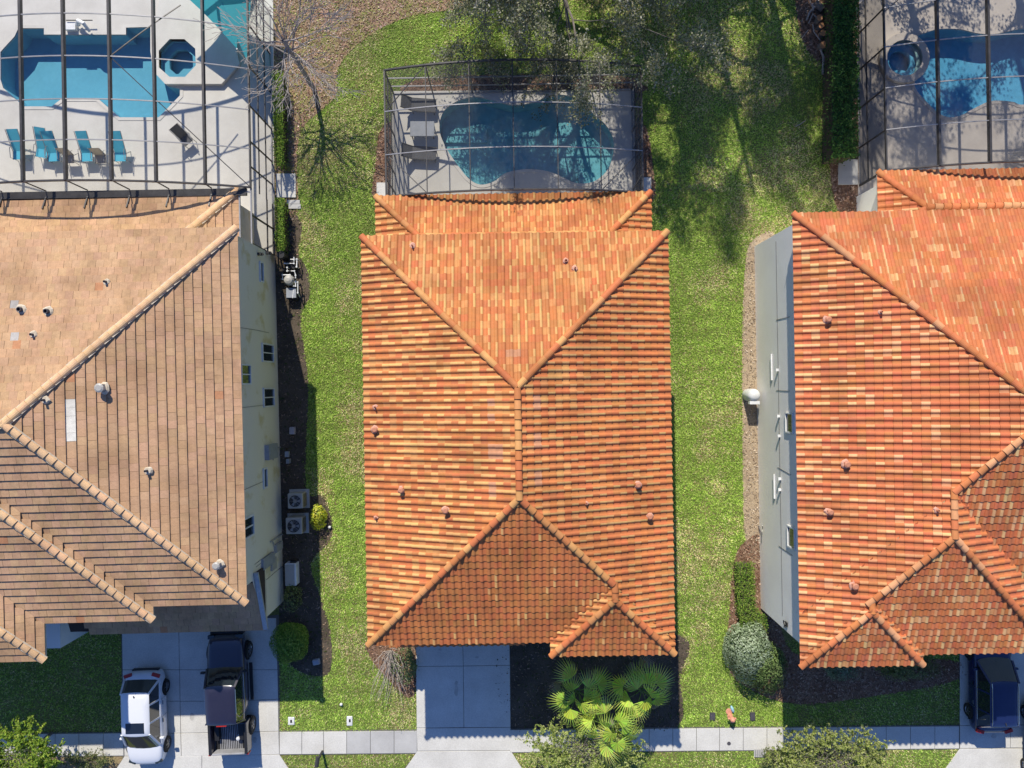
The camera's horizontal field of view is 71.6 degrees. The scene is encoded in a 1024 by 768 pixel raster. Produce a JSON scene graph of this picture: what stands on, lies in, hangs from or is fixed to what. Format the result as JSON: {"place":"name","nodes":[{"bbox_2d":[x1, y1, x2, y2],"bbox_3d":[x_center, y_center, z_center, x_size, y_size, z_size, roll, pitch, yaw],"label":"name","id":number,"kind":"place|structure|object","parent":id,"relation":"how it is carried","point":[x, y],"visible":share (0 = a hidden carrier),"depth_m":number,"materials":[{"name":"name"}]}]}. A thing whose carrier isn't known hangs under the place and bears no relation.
{"place":"outdoors","nodes":[
{"label":"outdoors","id":0,"kind":"place"},
{"bbox_2d":[0,632,121,735],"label":"grass","id":1,"kind":"structure","parent":0,"point":[61,686],"depth_m":36.98,"materials":[{"name":"green plant"}]},
{"bbox_2d":[169,123,195,148],"bbox_3d":[-16.860,-12.701,36.401,0.576,1.113,0.830,-40,90,0],"label":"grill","id":2,"kind":"object","parent":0,"point":[179,132],"visible":0.98,"depth_m":36.35,"materials":[{"name":"grey metal"}]},
{"bbox_2d":[116,615,287,767],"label":"driveway","id":3,"kind":"structure","parent":0,"point":[180,659],"depth_m":36.95,"materials":[{"name":"concrete"}]},
{"bbox_2d":[119,668,170,763],"bbox_3d":[-18.720,17.035,36.063,2.244,1.773,4.850,-1,90,0],"label":"parked car","id":4,"kind":"object","parent":3,"relation":"on","point":[145,738],"visible":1,"depth_m":35.77,"materials":[{"name":"white paint"}]},
{"bbox_2d":[200,631,255,755],"bbox_3d":[-14.419,15.745,35.987,2.360,1.925,6.230,-3,90,0],"label":"parked truck","id":5,"kind":"object","parent":3,"relation":"on","point":[231,727],"visible":1,"depth_m":35.77,"materials":[{"name":"paint"}]},
{"bbox_2d":[405,645,521,767],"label":"driveway","id":6,"kind":"structure","parent":0,"point":[463,707],"depth_m":36.95,"materials":[{"name":"concrete"}]},
{"bbox_2d":[0,0,959,767],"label":"ground","id":7,"kind":"structure","parent":0,"point":[108,706],"depth_m":37.00,"materials":[{"name":"plant"}]},
{"bbox_2d":[0,712,65,767],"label":"street tree","id":8,"kind":"object","parent":7,"relation":"on","point":[27,749],"visible":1,"depth_m":34.33,"materials":[{"name":"green plant"}]},
{"bbox_2d":[44,756,122,767],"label":"kerb strip litter","id":9,"kind":"object","parent":7,"relation":"on","point":[113,761],"visible":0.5,"depth_m":36.99,"materials":[{"name":"brown plant"}]},
{"bbox_2d":[58,746,108,767],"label":"verge shrub","id":10,"kind":"object","parent":7,"relation":"on","point":[85,761],"visible":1,"depth_m":36.15,"materials":[{"name":"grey plant"}]},
{"bbox_2d":[0,0,274,253],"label":"pool deck","id":11,"kind":"structure","parent":7,"relation":"on","point":[180,162],"depth_m":36.95,"materials":[{"name":"beige concrete"}]},
{"bbox_2d":[5,129,30,160],"bbox_3d":[-25.366,-12.245,36.472,0.656,0.970,1.392,-2,90,0],"label":"pool chair","id":12,"kind":"object","parent":11,"relation":"on","point":[13,135],"visible":0.72,"depth_m":36.33,"materials":[{"name":"teal fabric"}]},
{"bbox_2d":[32,126,47,157],"bbox_3d":[-24.093,-12.341,36.472,0.656,0.970,1.393,9,90,0],"label":"pool chair","id":13,"kind":"object","parent":11,"relation":"on","point":[40,148],"visible":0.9,"depth_m":36.39,"materials":[{"name":"teal metal"}]},
{"bbox_2d":[39,131,62,162],"bbox_3d":[-23.590,-12.146,36.472,0.656,0.970,1.392,-3,90,0],"label":"pool chair","id":14,"kind":"object","parent":11,"relation":"on","point":[53,153],"visible":0.87,"depth_m":36.35,"materials":[{"name":"teal fabric"}]},
{"bbox_2d":[55,148,78,164],"bbox_3d":[-22.814,-11.678,36.431,0.596,1.053,0.654,-2,90,0],"label":"side table","id":15,"kind":"object","parent":11,"relation":"on","point":[70,155],"visible":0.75,"depth_m":36.40,"materials":[{"name":"grey metal"}]},
{"bbox_2d":[66,19,92,31],"bbox_3d":[-22.387,-18.498,36.654,1.475,0.592,0.595,0,90,0],"label":"waterfall ledge","id":16,"kind":"object","parent":11,"relation":"on","point":[72,26],"visible":0.96,"depth_m":36.71,"materials":[{"name":"white paint"}]},
{"bbox_2d":[74,131,95,162],"bbox_3d":[-21.871,-12.146,36.472,0.656,0.970,1.392,-2,90,0],"label":"pool chair","id":17,"kind":"object","parent":11,"relation":"on","point":[85,152],"visible":0.86,"depth_m":36.33,"materials":[{"name":"fabric"}]},
{"bbox_2d":[0,24,182,119],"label":"swimming pool","id":18,"kind":"structure","parent":11,"relation":"in","point":[87,76],"depth_m":38.05,"materials":[{"name":"liquid"}]},
{"bbox_2d":[87,148,108,164],"bbox_3d":[-21.165,-11.678,36.431,0.596,1.053,0.654,-2,90,0],"label":"side table","id":19,"kind":"object","parent":11,"relation":"on","point":[100,154],"visible":0.93,"depth_m":36.48,"materials":[{"name":"grey metal"}]},
{"bbox_2d":[108,131,130,162],"bbox_3d":[-20.151,-12.146,36.472,0.656,0.970,1.392,-1,90,0],"label":"pool chair","id":20,"kind":"object","parent":11,"relation":"on","point":[120,153],"visible":0.77,"depth_m":36.42,"materials":[{"name":"fabric"}]},
{"bbox_2d":[0,0,273,254],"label":"pool cage","id":21,"kind":"object","parent":11,"relation":"on","point":[167,193],"visible":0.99,"depth_m":32.82,"materials":[{"name":"brown metal"}]},
{"bbox_2d":[156,0,252,85],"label":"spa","id":22,"kind":"object","parent":11,"relation":"in","point":[182,38],"visible":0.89,"depth_m":36.72,"materials":[{"name":"paint"}]},
{"bbox_2d":[190,0,256,72],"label":"shade sail","id":23,"kind":"object","parent":11,"relation":"on","point":[212,12],"visible":0.67,"depth_m":34.35,"materials":[{"name":"fabric"}]},
{"bbox_2d":[0,187,283,663],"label":"house","id":24,"kind":"structure","parent":7,"relation":"on","point":[140,482],"depth_m":30.11,"materials":[{"name":"tile"}]},
{"bbox_2d":[241,364,251,384],"bbox_3d":[-12.156,-0.439,32.448,0.090,1.160,0.948,-1,90,0],"label":"window","id":25,"kind":"structure","parent":24,"relation":"in","point":[246,377],"depth_m":32.49,"materials":[{"name":"glass"}]},
{"bbox_2d":[245,514,254,539],"bbox_3d":[-11.981,6.507,32.330,0.090,1.230,0.961,-1,90,0],"label":"window","id":26,"kind":"structure","parent":24,"relation":"in","point":[249,521],"depth_m":32.47,"materials":[{"name":"white paint"}]},
{"bbox_2d":[259,261,263,282],"bbox_3d":[-12.284,-5.495,34.849,0.090,0.474,1.023,-1,90,0],"label":"window","id":27,"kind":"structure","parent":24,"relation":"in","point":[261,264],"depth_m":34.88,"materials":[{"name":"glass"}]},
{"bbox_2d":[263,467,267,488],"bbox_3d":[-12.029,4.586,34.635,0.090,0.514,0.997,-1,90,0],"label":"window","id":28,"kind":"structure","parent":24,"relation":"in","point":[265,470],"depth_m":34.71,"materials":[{"name":"white paint"}]},
{"bbox_2d":[261,343,274,362],"bbox_3d":[-12.184,-1.550,35.464,0.090,1.651,0.935,-1,90,0],"label":"window","id":29,"kind":"structure","parent":24,"relation":"in","point":[266,348],"depth_m":35.47,"materials":[{"name":"glass"}]},
{"bbox_2d":[263,388,274,407],"bbox_3d":[-12.128,0.669,35.438,0.090,1.556,0.963,-1,90,0],"label":"window","id":30,"kind":"structure","parent":24,"relation":"in","point":[268,393],"depth_m":35.46,"materials":[{"name":"glass"}]},
{"bbox_2d":[274,198,332,675],"bbox_3d":[-10.910,2.702,36.988,2.925,0.001,25.070,-1,90,0],"label":"side soil bed","id":31,"kind":"object","parent":7,"relation":"on","point":[299,455],"visible":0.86,"depth_m":36.99,"materials":[{"name":"brown soil"}]},
{"bbox_2d":[274,197,289,252],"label":"hedge","id":32,"kind":"object","parent":31,"relation":"on","point":[281,206],"visible":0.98,"depth_m":35.96,"materials":[{"name":"green plant"}]},
{"bbox_2d":[276,250,289,260],"bbox_3d":[-11.741,-6.584,36.510,0.460,0.980,0.460,0,90,0],"label":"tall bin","id":33,"kind":"object","parent":31,"relation":"on","point":[280,254],"visible":0.99,"depth_m":36.04,"materials":[{"name":"black plastic"}]},
{"bbox_2d":[284,448,290,463],"bbox_3d":[-11.630,3.704,36.772,0.284,0.465,0.805,0,90,0],"label":"backflow valve","id":34,"kind":"object","parent":31,"relation":"on","point":[287,454],"visible":1,"depth_m":36.65,"materials":[{"name":"black plastic"}]},
{"bbox_2d":[268,622,308,664],"bbox_3d":[-11.362,13.193,36.294,2.028,1.466,2.101,0,90,0],"label":"round bush","id":35,"kind":"object","parent":31,"relation":"on","point":[295,635],"visible":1,"depth_m":35.88,"materials":[{"name":"green plant"}]},
{"bbox_2d":[282,257,299,299],"bbox_3d":[-11.384,-5.452,36.570,0.926,0.840,2.130,0,90,0],"label":"pool pump","id":36,"kind":"object","parent":31,"relation":"on","point":[289,279],"visible":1,"depth_m":36.49,"materials":[{"name":"white plastic"}]},
{"bbox_2d":[285,560,298,585],"bbox_3d":[-11.363,9.738,36.705,0.580,0.590,1.245,-2,90,0],"label":"service box","id":37,"kind":"object","parent":31,"relation":"on","point":[291,572],"visible":1,"depth_m":36.41,"materials":[{"name":"white paint"}]},
{"bbox_2d":[282,585,302,612],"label":"leggy shrub","id":38,"kind":"object","parent":31,"relation":"on","point":[289,589],"visible":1,"depth_m":36.32,"materials":[{"name":"green plant"}]},
{"bbox_2d":[288,204,300,208],"bbox_3d":[-11.300,-9.233,36.960,0.634,0.080,0.236,0,90,0],"label":"step stone","id":39,"kind":"object","parent":31,"relation":"on","point":[294,206],"visible":1,"depth_m":36.92,"materials":[{"name":"grey concrete"}]},
{"bbox_2d":[286,513,308,533],"bbox_3d":[-11.105,7.230,36.551,1.090,0.898,1.040,-2,90,0],"label":"air conditioner","id":40,"kind":"object","parent":31,"relation":"on","point":[297,523],"visible":1,"depth_m":36.17,"materials":[{"name":"grey metal"}]},
{"bbox_2d":[288,489,309,508],"bbox_3d":[-11.040,5.960,36.551,1.030,0.898,0.980,-2,90,0],"label":"air conditioner","id":41,"kind":"object","parent":31,"relation":"on","point":[298,498],"visible":1,"depth_m":36.18,"materials":[{"name":"grey metal"}]},
{"bbox_2d":[310,504,327,530],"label":"croton bush","id":42,"kind":"object","parent":31,"relation":"on","point":[320,513],"visible":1,"depth_m":36.39,"materials":[{"name":"yellow plant"}]},
{"bbox_2d":[314,750,323,767],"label":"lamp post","id":43,"kind":"object","parent":7,"relation":"on","point":[317,759],"visible":1,"depth_m":35.89,"materials":[{"name":"black plastic"}]},
{"bbox_2d":[278,190,417,733],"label":"grass","id":44,"kind":"structure","parent":7,"relation":"on","point":[350,242],"depth_m":36.98,"materials":[{"name":"green plant"}]},
{"bbox_2d":[347,716,352,725],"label":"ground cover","id":45,"kind":"object","parent":7,"relation":"on","point":[348,722],"visible":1,"depth_m":36.93,"materials":[{"name":"white paint"}]},
{"bbox_2d":[273,0,470,219],"bbox_3d":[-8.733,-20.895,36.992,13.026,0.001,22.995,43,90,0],"label":"leaf litter bed","id":46,"kind":"object","parent":7,"relation":"on","point":[398,9],"visible":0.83,"depth_m":36.99,"materials":[{"name":"brown plant"}]},
{"bbox_2d":[194,0,365,120],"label":"bare tree","id":47,"kind":"object","parent":46,"relation":"on","point":[291,53],"visible":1,"depth_m":33.42,"materials":[{"name":"grey plant"}]},
{"bbox_2d":[271,70,289,170],"bbox_3d":[-11.837,-13.451,36.416,0.753,1.168,4.939,0,90,0],"label":"hedge","id":48,"kind":"object","parent":46,"relation":"on","point":[281,140],"visible":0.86,"depth_m":36.02,"materials":[{"name":"green plant"}]},
{"bbox_2d":[276,174,295,197],"bbox_3d":[-11.750,-10.317,36.960,1.033,0.120,1.233,0,90,0],"label":"concrete pad","id":49,"kind":"object","parent":46,"relation":"on","point":[285,185],"visible":1,"depth_m":36.90,"materials":[{"name":"concrete"}]},
{"bbox_2d":[372,126,384,194],"bbox_3d":[-6.401,-11.475,36.988,1.802,0.001,4.433,0,90,0],"label":"cage side bed","id":50,"kind":"object","parent":7,"relation":"on","point":[378,168],"visible":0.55,"depth_m":36.99,"materials":[{"name":"wood"}]},
{"bbox_2d":[377,182,384,195],"bbox_3d":[-6.750,-10.100,36.960,0.567,0.120,0.733,0,90,0],"label":"concrete pad","id":51,"kind":"object","parent":50,"relation":"on","point":[380,188],"visible":0.5,"depth_m":36.90,"materials":[{"name":"concrete"}]},
{"bbox_2d":[366,645,415,697],"bbox_3d":[-6.210,14.723,36.988,2.902,0.001,3.221,0,90,0],"label":"shrub mulch bed","id":52,"kind":"object","parent":7,"relation":"on","point":[377,649],"visible":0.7,"depth_m":36.99,"materials":[{"name":"brown plant"}]},
{"bbox_2d":[370,648,406,703],"bbox_3d":[-6.177,14.858,35.961,1.819,2.122,2.524,0,90,0],"label":"bare bush","id":53,"kind":"object","parent":52,"relation":"on","point":[391,653],"visible":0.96,"depth_m":36.36,"materials":[{"name":"grey plant"}]},
{"bbox_2d":[389,647,417,686],"bbox_3d":[-5.532,14.409,36.417,1.488,1.218,1.942,25,90,0],"label":"twiggy shrub","id":54,"kind":"object","parent":52,"relation":"on","point":[407,663],"visible":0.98,"depth_m":36.25,"materials":[{"name":"green plant"}]},
{"bbox_2d":[1,747,958,767],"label":"grass","id":55,"kind":"structure","parent":7,"relation":"on","point":[710,761],"depth_m":36.98,"materials":[{"name":"plant"}]},
{"bbox_2d":[515,711,648,767],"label":"street tree","id":56,"kind":"object","parent":55,"relation":"on","point":[584,746],"visible":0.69,"depth_m":34.58,"materials":[{"name":"green plant"}]},
{"bbox_2d":[274,198,689,732],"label":"soil litter","id":57,"kind":"object","parent":7,"relation":"on","point":[312,555],"visible":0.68,"depth_m":36.96,"materials":[{"name":"brown soil"}]},
{"bbox_2d":[394,90,631,194],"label":"pool deck","id":58,"kind":"structure","parent":7,"relation":"on","point":[443,174],"depth_m":36.95,"materials":[{"name":"beige concrete"}]},
{"bbox_2d":[400,93,435,114],"bbox_3d":[-4.800,-14.383,36.534,1.772,0.833,0.700,4,90,0],"label":"lounger","id":59,"kind":"object","parent":58,"relation":"on","point":[408,101],"visible":0.93,"depth_m":36.58,"materials":[{"name":"grey metal"}]},
{"bbox_2d":[401,142,436,162],"bbox_3d":[-4.767,-11.903,36.534,1.772,0.833,0.700,3,90,0],"label":"lounger","id":60,"kind":"object","parent":58,"relation":"on","point":[431,155],"visible":0.99,"depth_m":36.58,"materials":[{"name":"grey metal"}]},
{"bbox_2d":[410,121,434,138],"bbox_3d":[-4.604,-13.087,36.688,1.250,0.525,0.780,0,90,0],"label":"patio table","id":61,"kind":"object","parent":58,"relation":"on","point":[417,128],"visible":1,"depth_m":36.42,"materials":[{"name":"grey metal"}]},
{"bbox_2d":[383,58,643,195],"bbox_3d":[0.081,-11.993,35.093,12.430,3.715,6.490,-1,90,0],"label":"pool cage","id":62,"kind":"object","parent":58,"relation":"on","point":[636,106],"visible":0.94,"depth_m":34.17,"materials":[{"name":"brown metal"}]},
{"bbox_2d":[436,92,616,187],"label":"swimming pool","id":63,"kind":"structure","parent":58,"relation":"in","point":[491,124],"depth_m":37.90,"materials":[{"name":"blue liquid"}]},
{"bbox_2d":[400,74,648,90],"bbox_3d":[0.639,-15.586,36.986,12.944,0.001,1.061,0,90,0],"label":"cage back bed","id":64,"kind":"object","parent":7,"relation":"on","point":[437,88],"visible":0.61,"depth_m":36.99,"materials":[{"name":"brown soil"}]},
{"bbox_2d":[295,0,831,192],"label":"grass","id":65,"kind":"structure","parent":7,"relation":"on","point":[685,107],"depth_m":36.98,"materials":[{"name":"green plant"}]},
{"bbox_2d":[423,0,743,132],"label":"oak tree","id":66,"kind":"object","parent":7,"relation":"on","point":[525,17],"visible":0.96,"depth_m":33.27,"materials":[{"name":"green plant"}]},
{"bbox_2d":[510,633,688,728],"bbox_3d":[4.178,15.410,36.990,10.123,0.001,5.728,0,90,0],"label":"palm mulch bed","id":67,"kind":"object","parent":7,"relation":"on","point":[543,663],"visible":0.46,"depth_m":36.99,"materials":[{"name":"brown wood"}]},
{"bbox_2d":[546,657,613,725],"bbox_3d":[3.206,14.834,35.093,3.179,3.822,3.308,15,90,0],"label":"fan palm","id":68,"kind":"object","parent":67,"relation":"on","point":[601,680],"visible":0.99,"depth_m":33.69,"materials":[{"name":"green plant"}]},
{"bbox_2d":[577,693,643,765],"bbox_3d":[4.564,16.488,35.115,3.155,3.778,3.175,34,90,0],"label":"fan palm","id":69,"kind":"object","parent":67,"relation":"on","point":[624,723],"visible":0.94,"depth_m":33.63,"materials":[{"name":"green plant"}]},
{"bbox_2d":[606,655,675,723],"bbox_3d":[6.285,14.569,34.980,3.440,4.047,2.846,-37,90,0],"label":"fan palm","id":70,"kind":"object","parent":67,"relation":"on","point":[639,678],"visible":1,"depth_m":33.70,"materials":[{"name":"green plant"}]},
{"bbox_2d":[643,124,655,200],"bbox_3d":[6.759,-11.475,36.988,1.444,0.001,4.433,0,90,0],"label":"mulch bed","id":71,"kind":"object","parent":7,"relation":"on","point":[650,172],"visible":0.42,"depth_m":36.99,"materials":[{"name":"wood"}]},
{"bbox_2d":[644,177,650,190],"bbox_3d":[6.983,-10.367,36.960,0.500,0.120,0.733,0,90,0],"label":"concrete pad","id":72,"kind":"object","parent":71,"relation":"on","point":[647,183],"visible":0.5,"depth_m":36.90,"materials":[{"name":"concrete"}]},
{"bbox_2d":[365,0,967,704],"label":"bark chips","id":73,"kind":"object","parent":7,"relation":"on","point":[809,670],"visible":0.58,"depth_m":36.96,"materials":[{"name":"brown wood"}]},
{"bbox_2d":[726,708,735,722],"bbox_3d":[11.314,17.192,36.665,0.422,0.670,0.622,-26,90,0],"label":"fire hydrant","id":74,"kind":"object","parent":7,"relation":"on","point":[731,718],"visible":1,"depth_m":36.79,"materials":[{"name":"orange paint"}]},
{"bbox_2d":[742,231,774,563],"bbox_3d":[12.605,0.726,36.990,1.656,0.001,17.420,3,90,0],"label":"wall gravel strip","id":75,"kind":"object","parent":7,"relation":"on","point":[746,367],"depth_m":36.99,"materials":[{"name":"gravel"}]},
{"bbox_2d":[742,389,759,403],"bbox_3d":[12.304,0.641,36.405,0.702,1.190,0.790,0,90,0],"label":"water tank","id":76,"kind":"object","parent":75,"relation":"on","point":[751,396],"visible":1,"depth_m":35.95,"materials":[{"name":"white paint"}]},
{"bbox_2d":[755,744,797,767],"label":"verge shrub","id":77,"kind":"object","parent":7,"relation":"on","point":[766,764],"visible":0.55,"depth_m":35.99,"materials":[{"name":"green plant"}]},
{"bbox_2d":[795,0,857,211],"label":"back mulch bed","id":78,"kind":"object","parent":7,"relation":"on","point":[813,35],"visible":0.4,"depth_m":36.99,"materials":[{"name":"brown soil"}]},
{"bbox_2d":[795,0,823,126],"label":"brush pile","id":79,"kind":"object","parent":78,"relation":"on","point":[810,11],"visible":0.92,"depth_m":36.80,"materials":[{"name":"brown plant"}]},
{"bbox_2d":[814,15,822,23],"bbox_3d":[15.877,-18.887,36.825,0.343,0.378,0.351,-25,90,0],"label":"cut log","id":80,"kind":"object","parent":78,"relation":"on","point":[818,19],"visible":1,"depth_m":36.66,"materials":[{"name":"brown wood"}]},
{"bbox_2d":[813,0,824,11],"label":"cut log","id":81,"kind":"object","parent":78,"relation":"on","point":[818,5],"visible":1,"depth_m":36.69,"materials":[{"name":"grey wood"}]},
{"bbox_2d":[817,41,825,50],"bbox_3d":[16.071,-17.513,36.810,0.391,0.410,0.404,-16,90,0],"label":"cut log","id":82,"kind":"object","parent":78,"relation":"on","point":[821,45],"visible":0.98,"depth_m":36.62,"materials":[{"name":"brown wood"}]},
{"bbox_2d":[819,0,860,166],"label":"hedge","id":83,"kind":"object","parent":78,"relation":"on","point":[839,109],"visible":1,"depth_m":35.52,"materials":[{"name":"green plant"}]},
{"bbox_2d":[838,159,857,184],"bbox_3d":[17.467,-11.017,36.960,1.000,0.120,1.300,0,90,0],"label":"concrete pad","id":84,"kind":"object","parent":78,"relation":"on","point":[848,173],"visible":0.81,"depth_m":36.90,"materials":[{"name":"concrete"}]},
{"bbox_2d":[766,709,899,767],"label":"street tree","id":85,"kind":"object","parent":7,"relation":"on","point":[817,748],"visible":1,"depth_m":34.56,"materials":[{"name":"green plant"}]},
{"bbox_2d":[727,534,959,703],"bbox_3d":[16.240,14.146,36.986,13.482,0.001,7.096,33,90,0],"label":"hedge mulch bed","id":86,"kind":"object","parent":7,"relation":"on","point":[868,672],"visible":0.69,"depth_m":36.99,"materials":[{"name":"brown wood"}]},
{"bbox_2d":[722,621,773,688],"bbox_3d":[12.064,13.810,36.263,2.540,1.526,3.313,-22,90,0],"label":"silver shrub","id":87,"kind":"object","parent":86,"relation":"on","point":[750,642],"visible":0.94,"depth_m":35.94,"materials":[{"name":"green plant"}]},
{"bbox_2d":[732,559,768,632],"bbox_3d":[12.118,10.954,36.562,1.525,0.876,3.919,-10,90,0],"label":"hedge","id":88,"kind":"object","parent":86,"relation":"on","point":[743,573],"visible":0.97,"depth_m":36.26,"materials":[{"name":"green plant"}]},
{"bbox_2d":[747,641,787,695],"bbox_3d":[13.166,14.517,36.220,2.053,1.609,2.689,23,90,0],"label":"olive shrub","id":89,"kind":"object","parent":86,"relation":"on","point":[768,669],"visible":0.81,"depth_m":35.78,"materials":[{"name":"green plant"}]},
{"bbox_2d":[825,666,863,681],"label":"shrub","id":90,"kind":"object","parent":86,"relation":"on","point":[834,671],"visible":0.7,"depth_m":36.28,"materials":[{"name":"green plant"}]},
{"bbox_2d":[876,655,946,681],"bbox_3d":[20.461,14.513,36.472,3.734,1.113,1.544,0,90,0],"label":"shrub","id":91,"kind":"object","parent":86,"relation":"on","point":[900,670],"visible":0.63,"depth_m":36.22,"materials":[{"name":"green plant"}]},
{"bbox_2d":[761,640,960,726],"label":"grass","id":92,"kind":"structure","parent":7,"relation":"on","point":[900,705],"depth_m":36.98,"materials":[{"name":"plant"}]},
{"bbox_2d":[754,167,1023,669],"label":"house","id":93,"kind":"structure","parent":7,"relation":"on","point":[890,355],"depth_m":29.84,"materials":[{"name":"tile"}]},
{"bbox_2d":[770,354,772,379],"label":"slot window","id":94,"kind":"structure","parent":93,"relation":"in","point":[771,373],"depth_m":34.69,"materials":[{"name":"white paint"}]},
{"bbox_2d":[784,412,793,433],"bbox_3d":[12.745,1.795,32.642,0.090,0.898,0.954,-1,90,0],"label":"window","id":95,"kind":"structure","parent":93,"relation":"in","point":[789,417],"depth_m":32.67,"materials":[{"name":"glass"}]},
{"bbox_2d":[786,525,795,550],"bbox_3d":[12.837,7.060,32.651,0.090,0.899,1.020,-1,90,0],"label":"window","id":96,"kind":"structure","parent":93,"relation":"in","point":[791,531],"depth_m":32.67,"materials":[{"name":"white paint"}]},
{"bbox_2d":[858,0,1023,195],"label":"pool deck","id":97,"kind":"structure","parent":7,"relation":"on","point":[917,146],"depth_m":36.95,"materials":[{"name":"beige concrete"}]},
{"bbox_2d":[886,33,929,83],"bbox_3d":[20.301,-16.862,37.200,2.560,1.000,2.560,0,90,0],"label":"spa","id":98,"kind":"object","parent":97,"relation":"in","point":[900,63],"visible":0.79,"depth_m":36.80,"materials":[{"name":"blue paint"}]},
{"bbox_2d":[856,0,1023,186],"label":"pool cage","id":99,"kind":"object","parent":97,"relation":"on","point":[872,142],"visible":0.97,"depth_m":34.82,"materials":[{"name":"brown metal"}]},
{"bbox_2d":[911,25,1023,120],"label":"swimming pool","id":100,"kind":"structure","parent":97,"relation":"in","point":[962,58],"depth_m":37.90,"materials":[{"name":"blue liquid"}]},
{"bbox_2d":[0,725,1010,756],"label":"sidewalk","id":101,"kind":"structure","parent":0,"point":[668,739],"depth_m":36.95,"materials":[{"name":"concrete"}]},
{"bbox_2d":[754,749,765,756],"bbox_3d":[12.900,19.200,36.960,0.620,0.070,0.420,0,90,0],"label":"storm grate","id":102,"kind":"object","parent":101,"relation":"on","point":[757,752],"visible":0.78,"depth_m":36.95,"materials":[{"name":"grey concrete"}]},
{"bbox_2d":[359,189,677,658],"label":"house","id":103,"kind":"structure","parent":0,"point":[517,430],"depth_m":29.78,"materials":[{"name":"tile"}]},
{"bbox_2d":[651,190,837,728],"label":"grass","id":104,"kind":"structure","parent":0,"point":[711,417],"depth_m":36.98,"materials":[{"name":"green plant"}]},
{"bbox_2d":[946,653,1023,767],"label":"driveway","id":105,"kind":"structure","parent":0,"point":[1003,755],"depth_m":36.95,"materials":[{"name":"concrete"}]},
{"bbox_2d":[963,653,1019,733],"bbox_3d":[24.450,15.315,36.033,2.282,1.833,4.950,-1,90,0],"label":"parked car","id":106,"kind":"object","parent":105,"relation":"on","point":[992,705],"visible":0.66,"depth_m":35.58,"materials":[{"name":"blue paint"}]},
{"bbox_2d":[1020,705,1023,767],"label":"parked car","id":107,"kind":"object","parent":105,"relation":"on","point":[1022,715],"visible":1,"depth_m":36.78,"materials":[{"name":"silver metal"}]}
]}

